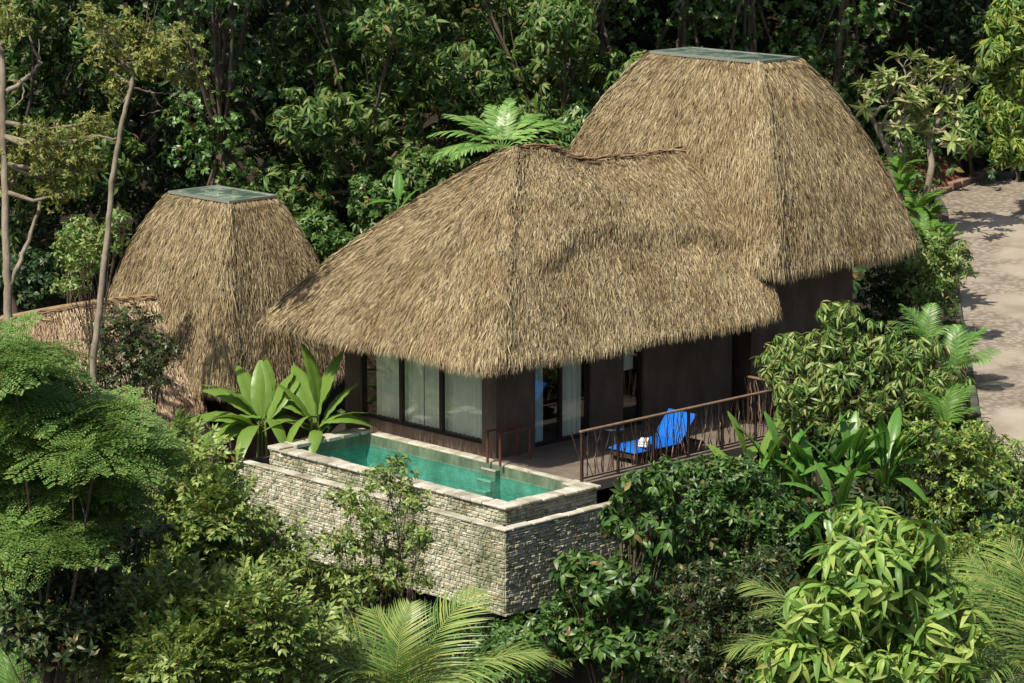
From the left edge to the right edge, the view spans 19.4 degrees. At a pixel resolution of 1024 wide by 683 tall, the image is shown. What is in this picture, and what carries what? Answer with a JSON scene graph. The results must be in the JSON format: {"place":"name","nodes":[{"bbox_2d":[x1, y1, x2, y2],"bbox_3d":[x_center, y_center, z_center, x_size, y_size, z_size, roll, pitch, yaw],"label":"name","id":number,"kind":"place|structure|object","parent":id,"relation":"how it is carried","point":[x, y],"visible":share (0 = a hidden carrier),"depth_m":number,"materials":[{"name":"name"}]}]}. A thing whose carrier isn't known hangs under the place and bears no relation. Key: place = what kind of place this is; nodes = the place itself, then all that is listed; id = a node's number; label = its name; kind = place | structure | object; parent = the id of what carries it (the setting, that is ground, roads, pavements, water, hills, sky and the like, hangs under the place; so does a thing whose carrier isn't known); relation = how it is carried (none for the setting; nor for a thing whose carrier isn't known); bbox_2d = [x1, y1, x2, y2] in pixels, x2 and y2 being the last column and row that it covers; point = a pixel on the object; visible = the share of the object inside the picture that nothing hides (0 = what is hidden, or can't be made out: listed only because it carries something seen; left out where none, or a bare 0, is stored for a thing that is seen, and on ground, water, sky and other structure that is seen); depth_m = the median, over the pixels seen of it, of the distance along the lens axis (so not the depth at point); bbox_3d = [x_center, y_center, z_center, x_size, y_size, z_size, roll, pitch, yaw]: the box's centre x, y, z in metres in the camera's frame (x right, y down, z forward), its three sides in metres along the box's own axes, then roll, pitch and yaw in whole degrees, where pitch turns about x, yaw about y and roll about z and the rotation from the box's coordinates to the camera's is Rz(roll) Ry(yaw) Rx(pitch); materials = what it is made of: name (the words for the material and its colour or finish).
{"place":"outdoors","nodes":[
{"label":"outdoors","id":0,"kind":"place"},
{"bbox_2d":[0,0,1023,682],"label":"ground","id":1,"kind":"structure","parent":0,"point":[564,676],"depth_m":81.94,"materials":[{"name":"green plant"}]},
{"bbox_2d":[0,639,41,682],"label":"palm","id":2,"kind":"object","parent":1,"relation":"on","point":[9,672],"visible":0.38,"depth_m":46.03,"materials":[{"name":"green plant"}]},
{"bbox_2d":[3,246,64,309],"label":"bush","id":3,"kind":"object","parent":1,"relation":"on","point":[37,272],"visible":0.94,"depth_m":70.29,"materials":[{"name":"green plant"}]},
{"bbox_2d":[0,0,115,592],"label":"tree","id":4,"kind":"object","parent":1,"relation":"on","point":[13,162],"visible":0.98,"depth_m":59.95,"materials":[{"name":"green plant"}]},
{"bbox_2d":[0,558,144,682],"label":"bush","id":5,"kind":"object","parent":1,"relation":"on","point":[57,624],"visible":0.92,"depth_m":44.36,"materials":[{"name":"green plant"}]},
{"bbox_2d":[49,219,98,303],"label":"bush","id":6,"kind":"object","parent":1,"relation":"on","point":[60,257],"visible":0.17,"depth_m":68.00,"materials":[{"name":"green plant"}]},
{"bbox_2d":[0,0,159,313],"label":"tree","id":7,"kind":"object","parent":1,"relation":"on","point":[92,73],"visible":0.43,"depth_m":76.57,"materials":[{"name":"green plant"}]},
{"bbox_2d":[0,510,181,682],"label":"bush","id":8,"kind":"object","parent":1,"relation":"on","point":[154,534],"visible":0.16,"depth_m":47.86,"materials":[{"name":"green plant"}]},
{"bbox_2d":[49,207,133,369],"bbox_3d":[-9.145,0.961,64.178,1.726,7.651,2.344,4,12,18],"label":"bush","id":9,"kind":"object","parent":1,"relation":"on","point":[81,241],"visible":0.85,"depth_m":63.97,"materials":[{"name":"green plant"}]},
{"bbox_2d":[15,0,174,125],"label":"tree","id":10,"kind":"object","parent":1,"relation":"on","point":[105,8],"visible":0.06,"depth_m":84.99,"materials":[{"name":"green plant"}]},
{"bbox_2d":[0,309,205,682],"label":"tree","id":11,"kind":"object","parent":1,"relation":"on","point":[74,466],"visible":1,"depth_m":43.84,"materials":[{"name":"green plant"}]},
{"bbox_2d":[65,302,182,566],"bbox_3d":[-7.774,2.723,60.818,2.605,6.991,1.952,-10,15,-43],"label":"bush","id":12,"kind":"object","parent":1,"relation":"on","point":[160,358],"visible":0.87,"depth_m":60.36,"materials":[{"name":"green plant"}]},
{"bbox_2d":[0,0,250,292],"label":"tree","id":13,"kind":"object","parent":1,"relation":"on","point":[101,197],"visible":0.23,"depth_m":78.76,"materials":[{"name":"green plant"}]},
{"bbox_2d":[68,0,210,598],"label":"tree","id":14,"kind":"object","parent":1,"relation":"on","point":[131,29],"visible":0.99,"depth_m":57.46,"materials":[{"name":"green plant"}]},
{"bbox_2d":[38,0,265,152],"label":"tree","id":15,"kind":"object","parent":1,"relation":"on","point":[142,105],"visible":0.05,"depth_m":86.54,"materials":[{"name":"green plant"}]},
{"bbox_2d":[0,185,344,592],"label":"villa","id":16,"kind":"object","parent":1,"relation":"on","point":[212,274],"visible":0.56,"depth_m":66.04,"materials":[{"name":"plant"}]},
{"bbox_2d":[66,613,361,682],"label":"bush","id":17,"kind":"object","parent":1,"relation":"on","point":[335,653],"visible":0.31,"depth_m":46.14,"materials":[{"name":"green plant"}]},
{"bbox_2d":[78,545,350,682],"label":"tree","id":18,"kind":"object","parent":1,"relation":"on","point":[217,624],"visible":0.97,"depth_m":44.64,"materials":[{"name":"green plant"}]},
{"bbox_2d":[113,407,317,679],"bbox_3d":[-5.080,5.917,51.465,3.589,9.638,2.936,0,11,1],"label":"tree","id":19,"kind":"object","parent":1,"relation":"on","point":[197,510],"visible":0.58,"depth_m":50.41,"materials":[{"name":"green plant"}]},
{"bbox_2d":[148,0,302,200],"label":"tree","id":20,"kind":"object","parent":1,"relation":"on","point":[222,116],"visible":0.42,"depth_m":74.26,"materials":[{"name":"green plant"}]},
{"bbox_2d":[187,360,309,583],"bbox_3d":[-5.331,2.933,60.506,2.257,4.946,2.938,-76,77,-79],"label":"banana plant","id":21,"kind":"object","parent":1,"relation":"on","point":[259,399],"visible":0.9,"depth_m":60.35,"materials":[{"name":"green plant"}]},
{"bbox_2d":[223,0,315,27],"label":"tree","id":22,"kind":"object","parent":1,"relation":"on","point":[261,25],"visible":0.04,"depth_m":89.14,"materials":[{"name":"green plant"}]},
{"bbox_2d":[144,0,431,217],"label":"tree","id":23,"kind":"object","parent":1,"relation":"on","point":[265,108],"visible":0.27,"depth_m":80.22,"materials":[{"name":"green plant"}]},
{"bbox_2d":[251,504,380,681],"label":"bush","id":24,"kind":"object","parent":1,"relation":"on","point":[327,595],"visible":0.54,"depth_m":50.88,"materials":[{"name":"green plant"}]},
{"bbox_2d":[263,344,373,566],"bbox_3d":[-4.138,2.277,60.532,2.180,4.423,1.834,-10,15,-43],"label":"banana plant","id":25,"kind":"object","parent":1,"relation":"on","point":[313,390],"visible":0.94,"depth_m":60.26,"materials":[{"name":"green plant"}]},
{"bbox_2d":[294,207,350,263],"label":"bush","id":26,"kind":"object","parent":1,"relation":"on","point":[323,242],"visible":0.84,"depth_m":69.79,"materials":[{"name":"green plant"}]},
{"bbox_2d":[209,0,470,101],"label":"tree","id":27,"kind":"object","parent":1,"relation":"on","point":[263,35],"visible":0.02,"depth_m":86.67,"materials":[{"name":"green plant"}]},
{"bbox_2d":[310,452,443,682],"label":"tree","id":28,"kind":"object","parent":1,"relation":"on","point":[386,554],"visible":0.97,"depth_m":51.32,"materials":[{"name":"green plant"}]},
{"bbox_2d":[240,0,515,260],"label":"tree","id":29,"kind":"object","parent":1,"relation":"on","point":[336,119],"visible":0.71,"depth_m":73.82,"materials":[{"name":"green plant"}]},
{"bbox_2d":[346,174,412,233],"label":"bush","id":30,"kind":"object","parent":1,"relation":"on","point":[365,191],"visible":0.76,"depth_m":71.78,"materials":[{"name":"green plant"}]},
{"bbox_2d":[281,0,503,92],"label":"tree","id":31,"kind":"object","parent":1,"relation":"on","point":[477,12],"visible":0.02,"depth_m":87.19,"materials":[{"name":"green plant"}]},
{"bbox_2d":[367,170,418,211],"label":"banana plant","id":32,"kind":"object","parent":1,"relation":"on","point":[398,184],"visible":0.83,"depth_m":69.60,"materials":[{"name":"green plant"}]},
{"bbox_2d":[270,583,572,682],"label":"palm","id":33,"kind":"object","parent":1,"relation":"on","point":[385,673],"visible":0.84,"depth_m":46.20,"materials":[{"name":"green plant"}]},
{"bbox_2d":[397,144,458,197],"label":"bush","id":34,"kind":"object","parent":1,"relation":"on","point":[422,178],"visible":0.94,"depth_m":72.21,"materials":[{"name":"green plant"}]},
{"bbox_2d":[237,427,624,641],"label":"swimming pool","id":35,"kind":"structure","parent":1,"relation":"on","point":[509,532],"depth_m":56.12,"materials":[{"name":"grey stone"}]},
{"bbox_2d":[315,0,576,179],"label":"tree","id":36,"kind":"object","parent":1,"relation":"on","point":[426,95],"visible":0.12,"depth_m":78.04,"materials":[{"name":"green plant"}]},
{"bbox_2d":[375,591,580,682],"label":"bush","id":37,"kind":"object","parent":1,"relation":"on","point":[548,622],"visible":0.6,"depth_m":51.73,"materials":[{"name":"green plant"}]},
{"bbox_2d":[426,98,573,164],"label":"tree fern","id":38,"kind":"object","parent":1,"relation":"on","point":[500,129],"visible":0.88,"depth_m":71.03,"materials":[{"name":"green plant"}]},
{"bbox_2d":[0,0,1023,682],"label":"undergrowth","id":39,"kind":"object","parent":1,"relation":"on","point":[994,492],"visible":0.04,"depth_m":69.64,"materials":[{"name":"green plant"}]},
{"bbox_2d":[405,0,623,87],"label":"tree","id":40,"kind":"object","parent":1,"relation":"on","point":[588,59],"visible":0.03,"depth_m":86.69,"materials":[{"name":"green plant"}]},
{"bbox_2d":[429,0,649,179],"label":"tree","id":41,"kind":"object","parent":1,"relation":"on","point":[558,27],"visible":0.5,"depth_m":75.23,"materials":[{"name":"green plant"}]},
{"bbox_2d":[554,99,590,152],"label":"bush","id":42,"kind":"object","parent":1,"relation":"on","point":[576,115],"visible":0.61,"depth_m":72.70,"materials":[{"name":"green plant"}]},
{"bbox_2d":[252,47,920,611],"bbox_3d":[2.128,-0.557,62.663,13.311,10.280,8.798,-10,15,-43],"label":"villa","id":43,"kind":"object","parent":1,"relation":"on","point":[682,227],"visible":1,"depth_m":60.60,"materials":[{"name":"plant"}]},
{"bbox_2d":[362,349,481,442],"bbox_3d":[-1.710,0.635,59.757,0.235,2.250,3.600,-10,15,-43],"label":"window","id":44,"kind":"structure","parent":43,"relation":"in","point":[453,403],"depth_m":59.95,"materials":[{"name":"glass"}]},
{"bbox_2d":[485,424,519,462],"bbox_3d":[-0.184,1.976,58.191,0.880,0.654,0.052,-10,15,-43],"label":"pool handrail","id":45,"kind":"object","parent":43,"relation":"on","point":[496,429],"visible":1,"depth_m":58.07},
{"bbox_2d":[498,426,531,465],"bbox_3d":[0.059,2.024,57.944,0.880,0.654,0.052,-10,15,-43],"label":"pool handrail","id":46,"kind":"object","parent":43,"relation":"on","point":[513,431],"visible":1,"depth_m":57.85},
{"bbox_2d":[535,356,588,446],"bbox_3d":[0.893,0.756,59.473,1.580,2.480,0.230,-10,15,-43],"label":"door","id":47,"kind":"structure","parent":43,"relation":"in","point":[568,377],"depth_m":59.84,"materials":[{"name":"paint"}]},
{"bbox_2d":[602,425,624,450],"bbox_3d":[1.984,1.923,58.827,0.440,0.503,0.440,-10,15,-43],"label":"side table","id":48,"kind":"object","parent":43,"relation":"on","point":[609,429],"visible":0.48,"depth_m":58.74,"materials":[{"name":"metal"}]},
{"bbox_2d":[623,342,641,426],"bbox_3d":[2.339,0.490,60.844,0.600,2.480,0.229,-10,15,-43],"label":"door","id":49,"kind":"structure","parent":43,"relation":"in","point":[627,360],"depth_m":61.00,"materials":[{"name":"paint"}]},
{"bbox_2d":[608,408,703,464],"bbox_3d":[2.821,1.845,58.531,1.980,0.771,0.740,-10,15,-43],"label":"sun lounger","id":50,"kind":"object","parent":43,"relation":"on","point":[662,432],"visible":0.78,"depth_m":58.57,"materials":[{"name":"blue fabric"}]},
{"bbox_2d":[571,388,788,485],"bbox_3d":[3.363,1.897,58.271,6.287,1.240,0.092,-10,15,-43],"label":"railing","id":51,"kind":"object","parent":43,"relation":"on","point":[720,441],"visible":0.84,"depth_m":57.93,"materials":[{"name":"brown wood"}]},
{"bbox_2d":[744,375,813,448],"bbox_3d":[5.405,1.420,60.723,0.084,1.240,1.864,-10,15,-43],"label":"railing","id":52,"kind":"object","parent":43,"relation":"on","point":[748,387],"visible":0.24,"depth_m":61.09,"materials":[{"name":"brown wood"}]},
{"bbox_2d":[526,0,663,110],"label":"tree","id":53,"kind":"object","parent":1,"relation":"on","point":[604,36],"visible":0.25,"depth_m":78.79,"materials":[{"name":"green plant"}]},
{"bbox_2d":[549,464,700,682],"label":"tree","id":54,"kind":"object","parent":1,"relation":"on","point":[617,588],"visible":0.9,"depth_m":51.39,"materials":[{"name":"green plant"}]},
{"bbox_2d":[652,0,753,49],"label":"tree","id":55,"kind":"object","parent":1,"relation":"on","point":[685,12],"visible":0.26,"depth_m":80.61,"materials":[{"name":"green plant"}]},
{"bbox_2d":[648,0,760,34],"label":"tree","id":56,"kind":"object","parent":1,"relation":"on","point":[663,3],"visible":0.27,"depth_m":91.33,"materials":[{"name":"green plant"}]},
{"bbox_2d":[649,543,797,682],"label":"bush","id":57,"kind":"object","parent":1,"relation":"on","point":[734,618],"visible":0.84,"depth_m":49.16,"materials":[{"name":"green plant"}]},
{"bbox_2d":[639,448,821,682],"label":"tree","id":58,"kind":"object","parent":1,"relation":"on","point":[722,540],"visible":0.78,"depth_m":52.92,"materials":[{"name":"green plant"}]},
{"bbox_2d":[693,0,817,70],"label":"tree","id":59,"kind":"object","parent":1,"relation":"on","point":[753,34],"visible":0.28,"depth_m":81.64,"materials":[{"name":"green plant"}]},
{"bbox_2d":[708,411,806,601],"bbox_3d":[4.535,3.086,56.338,2.225,3.636,1.628,-7,13,-34],"label":"broad leaf plant","id":60,"kind":"object","parent":1,"relation":"on","point":[751,451],"visible":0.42,"depth_m":56.15,"materials":[{"name":"green plant"}]},
{"bbox_2d":[734,411,815,563],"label":"broad leaf plant","id":61,"kind":"object","parent":1,"relation":"on","point":[794,464],"visible":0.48,"depth_m":56.18,"materials":[{"name":"green plant"}]},
{"bbox_2d":[774,410,854,566],"bbox_3d":[5.759,2.785,55.836,1.511,3.068,1.950,4,12,20],"label":"broad leaf plant","id":62,"kind":"object","parent":1,"relation":"on","point":[797,451],"visible":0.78,"depth_m":55.54,"materials":[{"name":"green plant"}]},
{"bbox_2d":[778,461,893,583],"bbox_3d":[5.715,4.003,53.377,2.277,3.933,1.614,-4,12,-21],"label":"broad leaf plant","id":63,"kind":"object","parent":1,"relation":"on","point":[843,491],"visible":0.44,"depth_m":53.18,"materials":[{"name":"green plant"}]},
{"bbox_2d":[775,0,914,156],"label":"tree","id":64,"kind":"object","parent":1,"relation":"on","point":[842,20],"visible":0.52,"depth_m":82.28,"materials":[{"name":"green plant"}]},
{"bbox_2d":[799,411,898,504],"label":"broad leaf plant","id":65,"kind":"object","parent":1,"relation":"on","point":[865,454],"visible":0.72,"depth_m":55.32,"materials":[{"name":"green plant"}]},
{"bbox_2d":[776,477,926,586],"bbox_3d":[6.154,3.962,54.207,3.162,3.160,1.644,1,11,6],"label":"bush","id":66,"kind":"object","parent":1,"relation":"on","point":[861,488],"visible":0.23,"depth_m":53.91,"materials":[{"name":"green plant"}]},
{"bbox_2d":[748,300,975,453],"bbox_3d":[6.926,0.803,59.209,4.446,3.198,2.696,0,11,-2],"label":"tree","id":67,"kind":"object","parent":1,"relation":"on","point":[833,370],"visible":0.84,"depth_m":59.12,"materials":[{"name":"green plant"}]},
{"bbox_2d":[717,553,1023,682],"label":"palm","id":68,"kind":"object","parent":1,"relation":"on","point":[777,596],"visible":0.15,"depth_m":47.55,"materials":[{"name":"green plant"}]},
{"bbox_2d":[745,496,1004,682],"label":"tree","id":69,"kind":"object","parent":1,"relation":"on","point":[873,566],"visible":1,"depth_m":44.56,"materials":[{"name":"green plant"}]},
{"bbox_2d":[775,0,993,152],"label":"tree","id":70,"kind":"object","parent":1,"relation":"on","point":[872,53],"visible":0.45,"depth_m":86.08,"materials":[{"name":"green plant"}]},
{"bbox_2d":[834,407,935,503],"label":"broad leaf plant","id":71,"kind":"object","parent":1,"relation":"on","point":[888,450],"visible":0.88,"depth_m":55.14,"materials":[{"name":"green plant"}]},
{"bbox_2d":[856,257,920,343],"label":"bush","id":72,"kind":"object","parent":1,"relation":"on","point":[894,308],"visible":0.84,"depth_m":66.77,"materials":[{"name":"green plant"}]},
{"bbox_2d":[884,152,923,198],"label":"fern","id":73,"kind":"object","parent":1,"relation":"on","point":[898,166],"visible":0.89,"depth_m":75.42,"materials":[{"name":"green plant"}]},
{"bbox_2d":[871,114,946,172],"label":"bush","id":74,"kind":"object","parent":1,"relation":"on","point":[917,149],"visible":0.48,"depth_m":82.76,"materials":[{"name":"green plant"}]},
{"bbox_2d":[885,167,935,207],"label":"fern","id":75,"kind":"object","parent":1,"relation":"on","point":[906,178],"visible":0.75,"depth_m":73.39,"materials":[{"name":"green plant"}]},
{"bbox_2d":[803,0,1023,171],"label":"tree","id":76,"kind":"object","parent":1,"relation":"on","point":[920,14],"visible":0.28,"depth_m":84.52,"materials":[{"name":"green plant"}]},
{"bbox_2d":[848,43,983,241],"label":"frangipani tree","id":77,"kind":"object","parent":1,"relation":"on","point":[903,108],"visible":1,"depth_m":75.97,"materials":[{"name":"green plant"}]},
{"bbox_2d":[888,303,952,371],"bbox_3d":[8.693,0.116,63.969,1.453,1.800,1.267,-10,15,-43],"label":"palm","id":78,"kind":"object","parent":1,"relation":"on","point":[919,323],"visible":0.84,"depth_m":63.97,"materials":[{"name":"green plant"}]},
{"bbox_2d":[900,182,947,268],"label":"fern","id":79,"kind":"object","parent":1,"relation":"on","point":[914,206],"visible":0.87,"depth_m":71.86,"materials":[{"name":"green plant"}]},
{"bbox_2d":[883,147,969,191],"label":"earth bank","id":80,"kind":"structure","parent":1,"relation":"on","point":[944,177],"depth_m":83.92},
{"bbox_2d":[874,224,979,337],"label":"bush","id":81,"kind":"object","parent":1,"relation":"on","point":[943,255],"visible":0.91,"depth_m":66.44,"materials":[{"name":"green plant"}]},
{"bbox_2d":[909,211,957,308],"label":"fern","id":82,"kind":"object","parent":1,"relation":"on","point":[924,222],"visible":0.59,"depth_m":70.05,"materials":[{"name":"green plant"}]},
{"bbox_2d":[920,198,949,266],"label":"fern","id":83,"kind":"object","parent":1,"relation":"on","point":[933,211],"visible":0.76,"depth_m":72.38,"materials":[{"name":"green plant"}]},
{"bbox_2d":[919,221,969,316],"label":"fern","id":84,"kind":"object","parent":1,"relation":"on","point":[949,228],"visible":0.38,"depth_m":69.51,"materials":[{"name":"green plant"}]},
{"bbox_2d":[912,383,985,460],"bbox_3d":[8.546,1.660,58.623,1.480,1.642,0.882,3,11,13],"label":"palm","id":85,"kind":"object","parent":1,"relation":"on","point":[940,409],"visible":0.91,"depth_m":58.48,"materials":[{"name":"green plant"}]},
{"bbox_2d":[877,417,1023,536],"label":"bush","id":86,"kind":"object","parent":1,"relation":"on","point":[951,511],"visible":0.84,"depth_m":55.58,"materials":[{"name":"green plant"}]},
{"bbox_2d":[931,98,994,176],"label":"tree","id":87,"kind":"object","parent":1,"relation":"on","point":[979,138],"visible":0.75,"depth_m":83.07,"materials":[{"name":"green plant"}]},
{"bbox_2d":[926,324,1000,371],"bbox_3d":[9.495,0.403,63.527,1.260,1.476,1.877,-10,15,-43],"label":"palm","id":88,"kind":"object","parent":1,"relation":"on","point":[960,355],"visible":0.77,"depth_m":63.45,"materials":[{"name":"green plant"}]},
{"bbox_2d":[917,160,1014,201],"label":"kerb","id":89,"kind":"structure","parent":1,"relation":"on","point":[957,184],"depth_m":83.52,"materials":[{"name":"brick"}]},
{"bbox_2d":[933,196,1003,465],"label":"road edge","id":90,"kind":"object","parent":1,"relation":"on","point":[967,370],"visible":0.25,"depth_m":68.58,"materials":[{"name":"stone"}]},
{"bbox_2d":[921,520,1023,677],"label":"bush","id":91,"kind":"object","parent":1,"relation":"on","point":[992,535],"visible":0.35,"depth_m":51.92,"materials":[{"name":"green plant"}]},
{"bbox_2d":[945,536,1023,682],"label":"palm","id":92,"kind":"object","parent":1,"relation":"on","point":[1017,620],"visible":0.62,"depth_m":46.34,"materials":[{"name":"green plant"}]},
{"bbox_2d":[955,418,1023,490],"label":"bush","id":93,"kind":"object","parent":1,"relation":"on","point":[999,447],"visible":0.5,"depth_m":57.12,"materials":[{"name":"green plant"}]},
{"bbox_2d":[970,0,1023,173],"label":"tree","id":94,"kind":"object","parent":1,"relation":"on","point":[1002,48],"visible":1,"depth_m":78.66,"materials":[{"name":"green plant"}]},
{"bbox_2d":[997,132,1019,181],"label":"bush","id":95,"kind":"object","parent":1,"relation":"on","point":[1017,179],"visible":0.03,"depth_m":84.04,"materials":[{"name":"green plant"}]},
{"bbox_2d":[638,437,650,447],"bbox_3d":[2.555,1.948,57.936,0.205,0.136,0.300,3,12,17],"label":"towel","id":96,"kind":"object","parent":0,"point":[641,442],"visible":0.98,"depth_m":57.81,"materials":[{"name":"white fabric"}]},
{"bbox_2d":[940,165,1023,460],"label":"road","id":97,"kind":"structure","parent":0,"point":[988,219],"depth_m":71.83,"materials":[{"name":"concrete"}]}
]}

